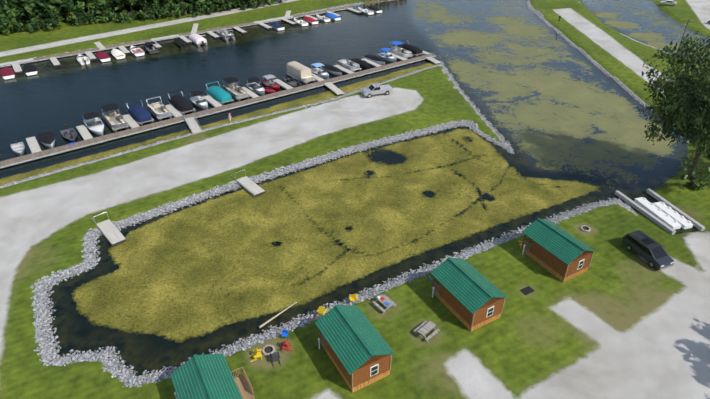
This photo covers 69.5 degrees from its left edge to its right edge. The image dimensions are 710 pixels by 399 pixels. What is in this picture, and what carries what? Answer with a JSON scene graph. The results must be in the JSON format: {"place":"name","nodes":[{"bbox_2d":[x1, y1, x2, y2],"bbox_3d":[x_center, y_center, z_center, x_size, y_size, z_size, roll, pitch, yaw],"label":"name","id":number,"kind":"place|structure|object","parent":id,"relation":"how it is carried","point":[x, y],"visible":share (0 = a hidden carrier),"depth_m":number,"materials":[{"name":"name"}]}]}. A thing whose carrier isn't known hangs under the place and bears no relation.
{"place":"outdoors","nodes":[
{"label":"outdoors","id":0,"kind":"place"},
{"bbox_2d":[0,0,709,376],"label":"water","id":1,"kind":"structure","parent":0,"point":[182,284],"depth_m":74.23,"materials":[{"name":"liquid"}]},
{"bbox_2d":[0,66,14,79],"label":"boat","id":2,"kind":"object","parent":1,"relation":"on","point":[5,71],"visible":0.96,"depth_m":105.64,"materials":[{"name":"red fabric"}]},
{"bbox_2d":[11,141,24,155],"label":"boat","id":3,"kind":"object","parent":1,"relation":"on","point":[18,148],"visible":0.94,"depth_m":78.90,"materials":[{"name":"grey"}]},
{"bbox_2d":[23,63,36,75],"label":"boat","id":4,"kind":"object","parent":1,"relation":"on","point":[28,67],"visible":0.98,"depth_m":107.61,"materials":[{"name":"black fabric"}]},
{"bbox_2d":[37,131,54,148],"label":"boat","id":5,"kind":"object","parent":1,"relation":"on","point":[46,139],"visible":0.94,"depth_m":80.03,"materials":[{"name":"black fabric"}]},
{"bbox_2d":[60,124,76,142],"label":"boat","id":6,"kind":"object","parent":1,"relation":"on","point":[70,134],"visible":0.98,"depth_m":82.23,"materials":[{"name":"grey"}]},
{"bbox_2d":[77,54,89,64],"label":"boat","id":7,"kind":"object","parent":1,"relation":"on","point":[83,59],"visible":1,"depth_m":113.56,"materials":[{"name":"white plastic"}]},
{"bbox_2d":[83,112,103,135],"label":"boat","id":8,"kind":"object","parent":1,"relation":"on","point":[93,122],"visible":0.98,"depth_m":84.59,"materials":[{"name":"white plastic"}]},
{"bbox_2d":[96,51,109,61],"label":"boat","id":9,"kind":"object","parent":1,"relation":"on","point":[100,55],"visible":1,"depth_m":114.79,"materials":[{"name":"red fabric"}]},
{"bbox_2d":[101,103,129,131],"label":"boat","id":10,"kind":"object","parent":1,"relation":"on","point":[115,120],"visible":0.98,"depth_m":86.37,"materials":[{"name":"grey plastic"}]},
{"bbox_2d":[111,48,124,58],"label":"boat","id":11,"kind":"object","parent":1,"relation":"on","point":[115,53],"visible":0.96,"depth_m":116.38,"materials":[{"name":"beige"}]},
{"bbox_2d":[130,45,144,56],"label":"boat","id":12,"kind":"object","parent":1,"relation":"on","point":[136,51],"visible":1,"depth_m":118.90,"materials":[{"name":"white plastic"}]},
{"bbox_2d":[126,99,154,125],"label":"boat","id":13,"kind":"object","parent":1,"relation":"on","point":[140,115],"visible":0.98,"depth_m":87.21,"materials":[{"name":"blue fabric"}]},
{"bbox_2d":[144,41,158,53],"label":"boat","id":14,"kind":"object","parent":1,"relation":"on","point":[149,47],"visible":0.98,"depth_m":119.44,"materials":[{"name":"black"}]},
{"bbox_2d":[146,96,172,120],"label":"boat","id":15,"kind":"object","parent":1,"relation":"on","point":[159,111],"visible":1,"depth_m":89.69,"materials":[{"name":"grey plastic"}]},
{"bbox_2d":[174,38,188,47],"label":"boat","id":16,"kind":"object","parent":1,"relation":"on","point":[180,42],"visible":0.98,"depth_m":123.47,"materials":[{"name":"black"}]},
{"bbox_2d":[168,90,195,114],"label":"boat","id":17,"kind":"object","parent":1,"relation":"on","point":[182,105],"visible":1,"depth_m":90.87,"materials":[{"name":"grey fabric"}]},
{"bbox_2d":[188,34,207,45],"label":"boat","id":18,"kind":"object","parent":1,"relation":"on","point":[197,39],"visible":0.92,"depth_m":124.40,"materials":[{"name":"grey"}]},
{"bbox_2d":[189,90,207,109],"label":"boat","id":19,"kind":"object","parent":1,"relation":"on","point":[199,101],"visible":0.94,"depth_m":92.92,"materials":[{"name":"white plastic"}]},
{"bbox_2d":[205,81,233,104],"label":"boat","id":20,"kind":"object","parent":1,"relation":"on","point":[220,95],"visible":0.96,"depth_m":94.58,"materials":[{"name":"teal fabric"}]},
{"bbox_2d":[215,29,234,40],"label":"boat","id":21,"kind":"object","parent":1,"relation":"on","point":[225,35],"visible":0.94,"depth_m":128.81,"materials":[{"name":"grey plastic"}]},
{"bbox_2d":[222,77,249,100],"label":"boat","id":22,"kind":"object","parent":1,"relation":"on","point":[236,92],"visible":0.94,"depth_m":97.21,"materials":[{"name":"grey plastic"}]},
{"bbox_2d":[245,77,264,94],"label":"boat","id":23,"kind":"object","parent":1,"relation":"on","point":[254,87],"visible":0.94,"depth_m":98.69,"materials":[{"name":"white plastic"}]},
{"bbox_2d":[264,87,275,92],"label":"jet ski","id":24,"kind":"object","parent":1,"relation":"on","point":[269,90],"visible":0.71,"depth_m":98.40,"materials":[{"name":"red plastic"}]},
{"bbox_2d":[261,74,279,91],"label":"boat","id":25,"kind":"object","parent":1,"relation":"on","point":[273,85],"visible":0.98,"depth_m":100.22,"materials":[{"name":"red plastic"}]},
{"bbox_2d":[270,22,284,30],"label":"boat","id":26,"kind":"object","parent":1,"relation":"on","point":[277,26],"visible":0.92,"depth_m":136.28,"materials":[{"name":"blue"}]},
{"bbox_2d":[259,302,296,327],"bbox_3d":[-7.453,11.141,49.829,0.220,0.360,4.740,25,41,33],"label":"wooden pole","id":27,"kind":"object","parent":1,"relation":"on","point":[266,322],"visible":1,"depth_m":49.39,"materials":[{"name":"beige wood"}]},
{"bbox_2d":[283,76,301,87],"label":"boat","id":28,"kind":"object","parent":1,"relation":"on","point":[293,82],"visible":0.94,"depth_m":102.02,"materials":[{"name":"black"}]},
{"bbox_2d":[286,61,315,84],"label":"boat","id":29,"kind":"object","parent":1,"relation":"on","point":[299,72],"visible":0.98,"depth_m":103.51,"materials":[{"name":"beige fabric"}]},
{"bbox_2d":[294,18,307,25],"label":"boat","id":30,"kind":"object","parent":1,"relation":"on","point":[300,22],"visible":0.96,"depth_m":140.21,"materials":[{"name":"white plastic"}]},
{"bbox_2d":[304,16,318,24],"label":"boat","id":31,"kind":"object","parent":1,"relation":"on","point":[310,20],"visible":0.94,"depth_m":141.48,"materials":[{"name":"red fabric"}]},
{"bbox_2d":[311,63,328,78],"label":"boat","id":32,"kind":"object","parent":1,"relation":"on","point":[323,74],"visible":0.92,"depth_m":105.86,"materials":[{"name":"white plastic"}]},
{"bbox_2d":[316,14,329,21],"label":"boat","id":33,"kind":"object","parent":1,"relation":"on","point":[323,18],"visible":0.94,"depth_m":144.10,"materials":[{"name":"white plastic"}]},
{"bbox_2d":[320,64,341,75],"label":"boat","id":34,"kind":"object","parent":1,"relation":"on","point":[331,69],"visible":0.96,"depth_m":107.26,"materials":[{"name":"black"}]},
{"bbox_2d":[326,13,340,20],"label":"boat","id":35,"kind":"object","parent":1,"relation":"on","point":[332,16],"visible":0.94,"depth_m":144.85,"materials":[{"name":"blue fabric"}]},
{"bbox_2d":[336,59,361,71],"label":"boat","id":36,"kind":"object","parent":1,"relation":"on","point":[352,66],"visible":0.96,"depth_m":109.84,"materials":[{"name":"grey plastic"}]},
{"bbox_2d":[350,58,369,68],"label":"boat","id":37,"kind":"object","parent":1,"relation":"on","point":[363,64],"visible":0.81,"depth_m":110.65,"materials":[{"name":"grey"}]},
{"bbox_2d":[358,7,373,14],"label":"boat","id":38,"kind":"object","parent":1,"relation":"on","point":[366,11],"visible":0.94,"depth_m":151.10,"materials":[{"name":"white plastic"}]},
{"bbox_2d":[363,55,384,64],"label":"boat","id":39,"kind":"object","parent":1,"relation":"on","point":[377,60],"visible":0.85,"depth_m":112.91,"materials":[{"name":"white"}]},
{"bbox_2d":[367,6,381,12],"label":"boat","id":40,"kind":"object","parent":1,"relation":"on","point":[374,9],"visible":0.94,"depth_m":152.14,"materials":[{"name":"black"}]},
{"bbox_2d":[376,48,396,62],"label":"boat","id":41,"kind":"object","parent":1,"relation":"on","point":[387,57],"visible":0.96,"depth_m":114.73,"materials":[{"name":"blue"}]},
{"bbox_2d":[387,41,413,58],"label":"boat","id":42,"kind":"object","parent":1,"relation":"on","point":[402,52],"visible":0.94,"depth_m":117.23,"materials":[{"name":"grey plastic"}]},
{"bbox_2d":[398,40,423,56],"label":"boat","id":43,"kind":"object","parent":1,"relation":"on","point":[416,51],"visible":0.75,"depth_m":117.64,"materials":[{"name":"grey fabric"}]},
{"bbox_2d":[634,197,692,229],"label":"ramp floats","id":44,"kind":"object","parent":1,"relation":"on","point":[668,216],"visible":0.98,"depth_m":63.74,"materials":[{"name":"white plastic"}]},
{"bbox_2d":[0,0,709,398],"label":"grass","id":45,"kind":"structure","parent":0,"point":[616,320],"depth_m":54.96,"materials":[{"name":"green plant"}]},
{"bbox_2d":[0,18,15,34],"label":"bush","id":46,"kind":"object","parent":45,"relation":"on","point":[5,31],"visible":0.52,"depth_m":129.66,"materials":[{"name":"green plant"}]},
{"bbox_2d":[1,16,25,31],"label":"bush","id":47,"kind":"object","parent":45,"relation":"on","point":[17,24],"visible":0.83,"depth_m":130.70,"materials":[{"name":"green plant"}]},
{"bbox_2d":[0,0,27,30],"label":"tree","id":48,"kind":"object","parent":45,"relation":"on","point":[6,11],"visible":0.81,"depth_m":130.07,"materials":[{"name":"green plant"}]},
{"bbox_2d":[10,0,37,18],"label":"tree","id":49,"kind":"object","parent":45,"relation":"on","point":[24,8],"visible":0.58,"depth_m":131.92,"materials":[{"name":"green plant"}]},
{"bbox_2d":[25,15,49,32],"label":"bush","id":50,"kind":"object","parent":45,"relation":"on","point":[32,25],"visible":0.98,"depth_m":131.81,"materials":[{"name":"green plant"}]},
{"bbox_2d":[29,0,67,25],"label":"tree","id":51,"kind":"object","parent":45,"relation":"on","point":[43,8],"visible":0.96,"depth_m":133.26,"materials":[{"name":"green plant"}]},
{"bbox_2d":[33,16,64,30],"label":"bush line","id":52,"kind":"object","parent":45,"relation":"on","point":[46,26],"visible":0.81,"depth_m":133.57,"materials":[{"name":"green plant"}]},
{"bbox_2d":[59,0,87,20],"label":"tree","id":53,"kind":"object","parent":45,"relation":"on","point":[75,7],"visible":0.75,"depth_m":137.89,"materials":[{"name":"green plant"}]},
{"bbox_2d":[66,14,82,25],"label":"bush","id":54,"kind":"object","parent":45,"relation":"on","point":[73,19],"visible":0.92,"depth_m":137.13,"materials":[{"name":"green plant"}]},
{"bbox_2d":[77,11,99,24],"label":"bush","id":55,"kind":"object","parent":45,"relation":"on","point":[87,18],"visible":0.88,"depth_m":137.50,"materials":[{"name":"green plant"}]},
{"bbox_2d":[85,0,123,15],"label":"tree","id":56,"kind":"object","parent":45,"relation":"on","point":[101,5],"visible":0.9,"depth_m":139.71,"materials":[{"name":"green plant"}]},
{"bbox_2d":[94,8,118,21],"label":"bush line","id":57,"kind":"object","parent":45,"relation":"on","point":[101,16],"visible":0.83,"depth_m":139.16,"materials":[{"name":"green plant"}]},
{"bbox_2d":[91,212,126,245],"bbox_3d":[-29.539,3.237,61.140,1.610,1.592,6.847,-26,41,-34],"label":"small dock","id":58,"kind":"object","parent":45,"relation":"on","point":[111,232],"visible":0.85,"depth_m":60.54,"materials":[{"name":"grey wood"}]},
{"bbox_2d":[113,10,140,23],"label":"bush","id":59,"kind":"object","parent":45,"relation":"on","point":[123,16],"visible":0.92,"depth_m":139.90,"materials":[{"name":"green plant"}]},
{"bbox_2d":[115,0,144,13],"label":"tree","id":60,"kind":"object","parent":45,"relation":"on","point":[131,2],"visible":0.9,"depth_m":142.88,"materials":[{"name":"green plant"}]},
{"bbox_2d":[132,10,153,19],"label":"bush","id":61,"kind":"object","parent":45,"relation":"on","point":[143,15],"visible":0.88,"depth_m":141.98,"materials":[{"name":"green plant"}]},
{"bbox_2d":[147,8,169,19],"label":"bush","id":62,"kind":"object","parent":45,"relation":"on","point":[159,12],"visible":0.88,"depth_m":142.25,"materials":[{"name":"green plant"}]},
{"bbox_2d":[137,0,180,13],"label":"tree","id":63,"kind":"object","parent":45,"relation":"on","point":[151,4],"visible":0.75,"depth_m":144.01,"materials":[{"name":"green plant"}]},
{"bbox_2d":[161,2,185,17],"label":"bush line","id":64,"kind":"object","parent":45,"relation":"on","point":[172,11],"visible":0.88,"depth_m":144.17,"materials":[{"name":"green plant"}]},
{"bbox_2d":[0,6,362,73],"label":"dock","id":65,"kind":"object","parent":45,"relation":"on","point":[15,65],"visible":0.83,"depth_m":126.95,"materials":[{"name":"grey wood"}]},
{"bbox_2d":[94,42,105,49],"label":"gangway","id":66,"kind":"object","parent":65,"relation":"on","point":[99,45],"visible":0.79,"depth_m":122.51,"materials":[{"name":"grey"}]},
{"bbox_2d":[191,23,198,33],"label":"gangway","id":67,"kind":"object","parent":65,"relation":"on","point":[194,28],"visible":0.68,"depth_m":135.11,"materials":[{"name":"grey"}]},
{"bbox_2d":[284,11,290,18],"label":"gangway","id":68,"kind":"object","parent":65,"relation":"on","point":[287,15],"visible":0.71,"depth_m":147.60,"materials":[{"name":"grey concrete"}]},
{"bbox_2d":[169,0,193,7],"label":"tree","id":69,"kind":"object","parent":45,"relation":"on","point":[187,2],"visible":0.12,"depth_m":150.03,"materials":[{"name":"green plant"}]},
{"bbox_2d":[178,0,194,14],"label":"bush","id":70,"kind":"object","parent":45,"relation":"on","point":[186,6],"visible":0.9,"depth_m":146.17,"materials":[{"name":"green plant"}]},
{"bbox_2d":[186,0,211,10],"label":"tree","id":71,"kind":"object","parent":45,"relation":"on","point":[199,2],"visible":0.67,"depth_m":146.84,"materials":[{"name":"green plant"}]},
{"bbox_2d":[189,5,211,17],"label":"bush line","id":72,"kind":"object","parent":45,"relation":"on","point":[201,12],"visible":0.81,"depth_m":146.48,"materials":[{"name":"green plant"}]},
{"bbox_2d":[204,0,219,12],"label":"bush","id":73,"kind":"object","parent":45,"relation":"on","point":[213,7],"visible":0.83,"depth_m":148.25,"materials":[{"name":"green plant"}]},
{"bbox_2d":[170,353,254,398],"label":"cabin","id":74,"kind":"object","parent":45,"relation":"on","point":[205,376],"visible":1,"depth_m":39.82,"materials":[{"name":"green metal"}]},
{"bbox_2d":[0,51,435,168],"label":"dock","id":75,"kind":"object","parent":45,"relation":"on","point":[82,130],"visible":0.85,"depth_m":89.35,"materials":[{"name":"grey wood"}]},
{"bbox_2d":[184,112,201,133],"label":"gangway","id":76,"kind":"object","parent":75,"relation":"on","point":[193,125],"visible":0.98,"depth_m":85.16,"materials":[{"name":"grey"}]},
{"bbox_2d":[324,82,344,94],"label":"gangway","id":77,"kind":"object","parent":75,"relation":"on","point":[333,88],"visible":0.89,"depth_m":99.14,"materials":[{"name":"grey"}]},
{"bbox_2d":[425,53,440,63],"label":"gangway","id":78,"kind":"object","parent":75,"relation":"on","point":[433,60],"visible":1,"depth_m":113.22,"materials":[{"name":"grey metal"}]},
{"bbox_2d":[219,0,237,10],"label":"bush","id":79,"kind":"object","parent":45,"relation":"on","point":[229,4],"visible":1,"depth_m":149.60,"materials":[{"name":"green plant"}]},
{"bbox_2d":[238,0,252,9],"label":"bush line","id":80,"kind":"object","parent":45,"relation":"on","point":[243,4],"visible":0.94,"depth_m":153.38,"materials":[{"name":"green plant"}]},
{"bbox_2d":[232,169,264,196],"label":"small dock","id":81,"kind":"object","parent":45,"relation":"on","point":[250,186],"visible":1,"depth_m":69.21,"materials":[{"name":"grey wood"}]},
{"bbox_2d":[250,348,261,361],"bbox_3d":[-8.727,13.573,44.968,1.103,1.117,0.800,-7,34,-10],"label":"yellow chair","id":82,"kind":"object","parent":45,"relation":"on","point":[256,354],"visible":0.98,"depth_m":44.93,"materials":[{"name":"yellow plastic"}]},
{"bbox_2d":[248,0,263,7],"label":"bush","id":83,"kind":"object","parent":45,"relation":"on","point":[256,3],"visible":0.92,"depth_m":153.46,"materials":[{"name":"green plant"}]},
{"bbox_2d":[262,345,274,355],"bbox_3d":[-7.724,13.513,45.857,1.176,0.250,1.164,22,39,29],"label":"fire pit","id":84,"kind":"object","parent":45,"relation":"on","point":[268,350],"visible":0.94,"depth_m":45.88,"materials":[{"name":"beige stone"}]},
{"bbox_2d":[264,0,274,4],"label":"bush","id":85,"kind":"object","parent":45,"relation":"on","point":[269,2],"visible":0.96,"depth_m":155.03,"materials":[{"name":"green plant"}]},
{"bbox_2d":[270,352,280,366],"bbox_3d":[-6.929,13.815,44.600,0.800,1.117,1.103,-11,35,-16],"label":"dark chair","id":86,"kind":"object","parent":45,"relation":"on","point":[274,357],"visible":0.98,"depth_m":44.54,"materials":[{"name":"grey plastic"}]},
{"bbox_2d":[281,329,288,336],"bbox_3d":[-6.410,12.324,46.916,0.590,0.997,0.516,4,33,5],"label":"lawn chair","id":87,"kind":"object","parent":45,"relation":"on","point":[285,333],"visible":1,"depth_m":46.84,"materials":[{"name":"blue plastic"}]},
{"bbox_2d":[280,340,293,352],"bbox_3d":[-6.060,13.009,45.826,1.103,1.117,0.800,-9,34,-13],"label":"red chair","id":88,"kind":"object","parent":45,"relation":"on","point":[286,345],"visible":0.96,"depth_m":45.85,"materials":[{"name":"red plastic"}]},
{"bbox_2d":[316,306,326,317],"bbox_3d":[-3.237,10.777,49.225,0.800,1.117,1.103,15,36,22],"label":"yellow chair","id":89,"kind":"object","parent":45,"relation":"on","point":[321,310],"visible":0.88,"depth_m":49.17,"materials":[{"name":"yellow plastic"}]},
{"bbox_2d":[0,0,688,387],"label":"rip rap rocks","id":90,"kind":"object","parent":45,"relation":"on","point":[128,370],"visible":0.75,"depth_m":59.46,"materials":[{"name":"grey stone"}]},
{"bbox_2d":[349,294,357,300],"bbox_3d":[-0.169,9.667,50.915,0.800,1.117,1.103,-6,34,-9],"label":"yellow chair","id":91,"kind":"object","parent":90,"relation":"on","point":[354,297],"visible":1,"depth_m":50.78,"materials":[{"name":"yellow plastic"}]},
{"bbox_2d":[315,304,394,392],"bbox_3d":[-0.186,12.472,44.188,4.430,3.730,6.380,-17,37,-24],"label":"cabin","id":92,"kind":"object","parent":45,"relation":"on","point":[356,347],"visible":1,"depth_m":42.87,"materials":[{"name":"green metal"}]},
{"bbox_2d":[364,0,388,6],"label":"reeds","id":93,"kind":"object","parent":45,"relation":"on","point":[366,2],"visible":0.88,"depth_m":159.13,"materials":[{"name":"yellow plant"}]},
{"bbox_2d":[361,83,392,97],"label":"pickup truck","id":94,"kind":"object","parent":45,"relation":"on","point":[371,90],"visible":1,"depth_m":95.56,"materials":[{"name":"grey paint"}]},
{"bbox_2d":[372,294,395,313],"bbox_3d":[2.870,10.192,50.254,1.650,0.880,1.830,-23,40,-31],"label":"picnic table","id":95,"kind":"object","parent":45,"relation":"on","point":[385,300],"visible":0.96,"depth_m":50.10,"materials":[{"name":"grey wood"}]},
{"bbox_2d":[414,321,439,342],"bbox_3d":[6.621,12.157,47.371,1.830,0.760,1.650,-28,42,-35],"label":"picnic table","id":96,"kind":"object","parent":45,"relation":"on","point":[423,328],"visible":0.96,"depth_m":47.22,"materials":[{"name":"grey wood"}]},
{"bbox_2d":[430,257,507,330],"bbox_3d":[10.816,8.862,49.683,4.430,3.730,6.380,-17,37,-24],"label":"cabin","id":97,"kind":"object","parent":45,"relation":"on","point":[468,295],"visible":0.92,"depth_m":48.41,"materials":[{"name":"green metal"}]},
{"bbox_2d":[521,218,595,281],"bbox_3d":[21.732,5.164,55.312,4.430,3.730,6.380,-17,37,-24],"label":"cabin","id":98,"kind":"object","parent":45,"relation":"on","point":[559,253],"visible":1,"depth_m":54.09,"materials":[{"name":"green metal"}]},
{"bbox_2d":[580,225,590,231],"bbox_3d":[27.513,3.506,61.091,1.164,0.250,1.176,-14,36,-20],"label":"fire pit","id":99,"kind":"object","parent":45,"relation":"on","point":[583,228],"visible":0.98,"depth_m":61.04,"materials":[{"name":"beige stone"}]},
{"bbox_2d":[622,230,673,269],"bbox_3d":[32.307,5.523,56.469,2.040,1.841,5.295,-12,35,-18],"label":"suv","id":100,"kind":"object","parent":45,"relation":"on","point":[652,252],"visible":1,"depth_m":55.72,"materials":[{"name":"grey paint"}]},
{"bbox_2d":[615,189,704,234],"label":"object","id":101,"kind":"object","parent":45,"relation":"on","point":[653,218],"visible":0.89,"depth_m":64.34,"materials":[{"name":"grey concrete"}]},
{"bbox_2d":[660,0,676,5],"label":"car","id":102,"kind":"object","parent":45,"relation":"on","point":[671,2],"visible":1,"depth_m":156.63,"materials":[{"name":"white paint"}]},
{"bbox_2d":[637,31,709,186],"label":"tree","id":103,"kind":"object","parent":45,"relation":"on","point":[688,107],"visible":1,"depth_m":65.10,"materials":[{"name":"green plant"}]},
{"bbox_2d":[675,19,690,59],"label":"utility pole","id":104,"kind":"object","parent":45,"relation":"on","point":[685,26],"visible":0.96,"depth_m":109.86,"materials":[{"name":"brown"}]},
{"bbox_2d":[680,176,704,189],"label":"bush","id":105,"kind":"object","parent":45,"relation":"on","point":[692,184],"visible":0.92,"depth_m":68.42,"materials":[{"name":"green plant"}]},
{"bbox_2d":[520,286,533,294],"bbox_3d":[17.602,9.318,52.358,1.300,0.030,0.850,-17,37,-24],"label":"door mat","id":106,"kind":"object","parent":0,"point":[527,290],"depth_m":52.35,"materials":[{"name":"black rubber"}]}
]}

